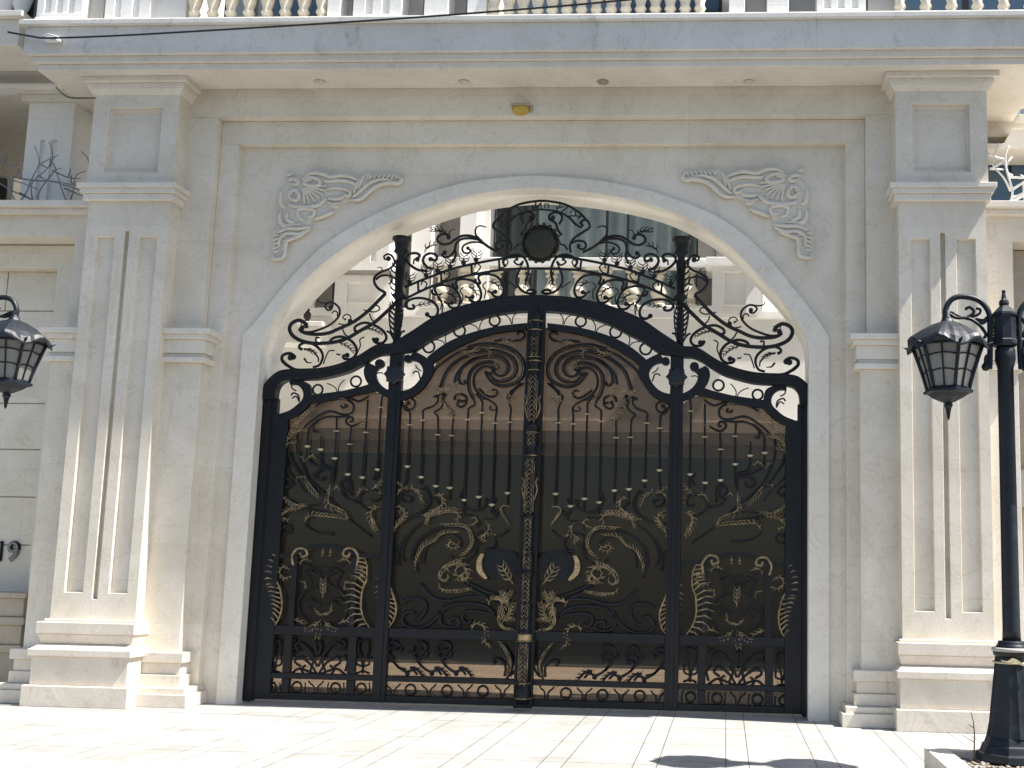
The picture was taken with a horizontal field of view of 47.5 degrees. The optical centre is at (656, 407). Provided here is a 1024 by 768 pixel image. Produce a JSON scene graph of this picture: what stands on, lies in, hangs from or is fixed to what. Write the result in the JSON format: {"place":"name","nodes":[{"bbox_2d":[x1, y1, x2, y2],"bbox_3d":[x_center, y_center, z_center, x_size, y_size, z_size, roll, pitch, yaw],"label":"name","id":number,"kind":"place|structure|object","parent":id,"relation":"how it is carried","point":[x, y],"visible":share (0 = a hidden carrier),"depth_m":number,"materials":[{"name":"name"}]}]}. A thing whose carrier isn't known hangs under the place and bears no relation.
{"place":"outdoors","nodes":[
{"label":"outdoors","id":0,"kind":"place"},
{"bbox_2d":[303,308,310,320],"bbox_3d":[-4.126,-1.100,13.586,0.091,0.203,0.087,1,-8,4],"label":"lantern","id":1,"kind":"object","parent":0,"point":[307,315],"visible":0.59,"depth_m":13.55,"materials":[{"name":"brown metal"}]},
{"bbox_2d":[0,699,985,767],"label":"forecourt paving","id":2,"kind":"structure","parent":0,"point":[266,733],"depth_m":7.49,"materials":[{"name":"stone"}]},
{"bbox_2d":[0,591,27,681],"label":"stone plinth","id":3,"kind":"structure","parent":2,"relation":"on","point":[13,608],"depth_m":9.32,"materials":[{"name":"beige stone"}]},
{"bbox_2d":[0,295,55,408],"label":"street lamp","id":4,"kind":"object","parent":2,"relation":"on","point":[24,346],"visible":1,"depth_m":7.41,"materials":[{"name":"black metal"}]},
{"bbox_2d":[0,200,88,703],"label":"wing wall","id":5,"kind":"structure","parent":2,"relation":"on","point":[42,245],"depth_m":9.72,"materials":[{"name":"stone"}]},
{"bbox_2d":[0,541,20,561],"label":"house number","id":6,"kind":"object","parent":5,"relation":"attached to","point":[16,544],"visible":1,"depth_m":9.70,"materials":[{"name":"black paint"}]},
{"bbox_2d":[0,142,88,199],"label":"branch railing","id":7,"kind":"object","parent":5,"relation":"on","point":[43,180],"visible":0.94,"depth_m":9.76,"materials":[{"name":"silver metal"}]},
{"bbox_2d":[0,0,92,199],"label":"neighbour porch","id":8,"kind":"object","parent":5,"relation":"on","point":[39,111],"visible":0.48,"depth_m":10.14,"materials":[{"name":"white stone"}]},
{"bbox_2d":[0,178,13,199],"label":"doorway","id":9,"kind":"structure","parent":8,"relation":"in","point":[5,194],"depth_m":12.50,"materials":[{"name":"black"}]},
{"bbox_2d":[27,0,34,17],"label":"upper window","id":10,"kind":"structure","parent":8,"relation":"in","point":[31,11],"depth_m":9.93,"materials":[{"name":"black glass"}]},
{"bbox_2d":[19,75,201,708],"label":"stone pier","id":11,"kind":"structure","parent":2,"relation":"on","point":[90,649],"depth_m":9.15,"materials":[{"name":"stone"}]},
{"bbox_2d":[135,86,899,728],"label":"gateway wall","id":12,"kind":"structure","parent":2,"relation":"on","point":[297,202],"depth_m":9.36,"materials":[{"name":"stone"}]},
{"bbox_2d":[18,0,1023,121],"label":"balcony","id":13,"kind":"structure","parent":12,"relation":"on","point":[815,42],"depth_m":9.14,"materials":[{"name":"stone"}]},
{"bbox_2d":[7,0,630,98],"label":"cable","id":14,"kind":"object","parent":13,"relation":"attached to","point":[52,38],"visible":1,"depth_m":8.84,"materials":[{"name":"black metal"}]},
{"bbox_2d":[314,80,325,84],"bbox_3d":[-2.762,-2.671,9.435,0.096,0.010,0.096,1,-8,4],"label":"downlight","id":15,"kind":"object","parent":13,"relation":"attached to","point":[320,82],"visible":1,"depth_m":9.44,"materials":[{"name":"plastic"}]},
{"bbox_2d":[458,80,469,84],"bbox_3d":[-1.569,-2.654,9.377,0.096,0.010,0.096,1,-8,4],"label":"downlight","id":16,"kind":"object","parent":13,"relation":"attached to","point":[463,82],"visible":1,"depth_m":9.38,"materials":[{"name":"plastic"}]},
{"bbox_2d":[597,80,608,84],"bbox_3d":[-0.431,-2.639,9.322,0.096,0.010,0.096,1,-8,4],"label":"downlight","id":17,"kind":"object","parent":13,"relation":"attached to","point":[603,82],"visible":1,"depth_m":9.33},
{"bbox_2d":[224,0,1023,16],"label":"storey","id":18,"kind":"object","parent":13,"relation":"on","point":[713,6],"depth_m":10.12,"materials":[{"name":"white stone"}]},
{"bbox_2d":[224,0,316,16],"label":"window","id":19,"kind":"structure","parent":18,"relation":"in","point":[312,9],"depth_m":10.33,"materials":[{"name":"blue glass"}]},
{"bbox_2d":[513,0,721,13],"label":"window","id":20,"kind":"structure","parent":18,"relation":"in","point":[712,6],"depth_m":10.13,"materials":[{"name":"blue glass"}]},
{"bbox_2d":[904,0,1023,10],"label":"window","id":21,"kind":"structure","parent":18,"relation":"in","point":[911,5],"depth_m":9.96,"materials":[{"name":"blue glass"}]},
{"bbox_2d":[743,80,754,84],"bbox_3d":[0.750,-2.622,9.265,0.096,0.010,0.096,1,-8,4],"label":"downlight","id":22,"kind":"object","parent":13,"relation":"attached to","point":[748,82],"visible":1,"depth_m":9.27,"materials":[{"name":"plastic"}]},
{"bbox_2d":[511,103,532,115],"bbox_3d":[-1.101,-2.442,9.406,0.175,0.084,0.070,1,-8,4],"label":"wall lamp","id":23,"kind":"object","parent":12,"relation":"attached to","point":[520,109],"visible":1,"depth_m":9.40,"materials":[{"name":"yellow plastic"}]},
{"bbox_2d":[242,200,807,716],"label":"gate arch","id":24,"kind":"structure","parent":12,"relation":"attached to","point":[542,242],"depth_m":9.47,"materials":[{"name":"black paint"}]},
{"bbox_2d":[253,300,545,708],"bbox_3d":[-2.070,0.724,9.299,2.270,3.277,0.196,1,-8,4],"label":"gate leaf","id":25,"kind":"object","parent":24,"relation":"attached to","point":[400,556],"visible":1,"depth_m":9.32,"materials":[{"name":"black paint"}]},
{"bbox_2d":[533,313,801,713],"bbox_3d":[0.086,0.786,9.190,2.190,3.190,0.138,1,-8,4],"label":"gate leaf","id":26,"kind":"object","parent":24,"relation":"attached to","point":[669,573],"visible":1,"depth_m":9.19,"materials":[{"name":"black paint"}]},
{"bbox_2d":[881,70,999,733],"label":"stone pier","id":27,"kind":"structure","parent":2,"relation":"on","point":[940,191],"depth_m":8.72,"materials":[{"name":"stone"}]},
{"bbox_2d":[924,747,977,767],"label":"planter","id":28,"kind":"object","parent":2,"relation":"on","point":[934,757],"visible":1,"depth_m":6.40,"materials":[{"name":"stone"}]},
{"bbox_2d":[960,758,1023,767],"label":"planter soil","id":29,"kind":"structure","parent":28,"relation":"in","point":[990,764],"depth_m":6.30,"materials":[{"name":"white gravel"}]},
{"bbox_2d":[904,290,1023,765],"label":"street lamp","id":30,"kind":"object","parent":29,"relation":"on","point":[947,350],"visible":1,"depth_m":6.60,"materials":[{"name":"black metal"}]},
{"bbox_2d":[992,658,1023,665],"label":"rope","id":31,"kind":"object","parent":30,"relation":"attached to","point":[1010,661],"visible":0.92,"depth_m":6.37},
{"bbox_2d":[962,713,974,761],"bbox_3d":[1.739,1.834,6.391,0.072,0.271,0.010,1,-8,4],"label":"twig","id":32,"kind":"object","parent":29,"relation":"on","point":[974,739],"visible":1,"depth_m":6.39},
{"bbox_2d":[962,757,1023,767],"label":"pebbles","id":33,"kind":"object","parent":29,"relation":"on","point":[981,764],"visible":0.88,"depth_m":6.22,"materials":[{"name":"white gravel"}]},
{"bbox_2d":[986,201,1023,640],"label":"wing wall","id":34,"kind":"structure","parent":2,"relation":"on","point":[1005,241],"depth_m":9.15,"materials":[{"name":"stone"}]},
{"bbox_2d":[987,109,1023,200],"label":"neighbour house","id":35,"kind":"structure","parent":34,"relation":"on","point":[1005,134],"depth_m":10.00,"materials":[{"name":"stone"}]},
{"bbox_2d":[988,143,1023,200],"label":"branch railing","id":36,"kind":"object","parent":34,"relation":"on","point":[1011,188],"visible":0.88,"depth_m":9.32,"materials":[{"name":"white metal"}]},
{"bbox_2d":[279,205,804,419],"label":"house","id":37,"kind":"structure","parent":0,"point":[729,291],"depth_m":13.71,"materials":[{"name":"white stone"}]},
{"bbox_2d":[495,205,697,304],"bbox_3d":[-0.787,-2.637,14.484,2.692,3.128,0.375,1,-8,4],"label":"window","id":38,"kind":"structure","parent":37,"relation":"in","point":[617,223],"depth_m":14.50,"materials":[{"name":"grey glass"}]}
]}

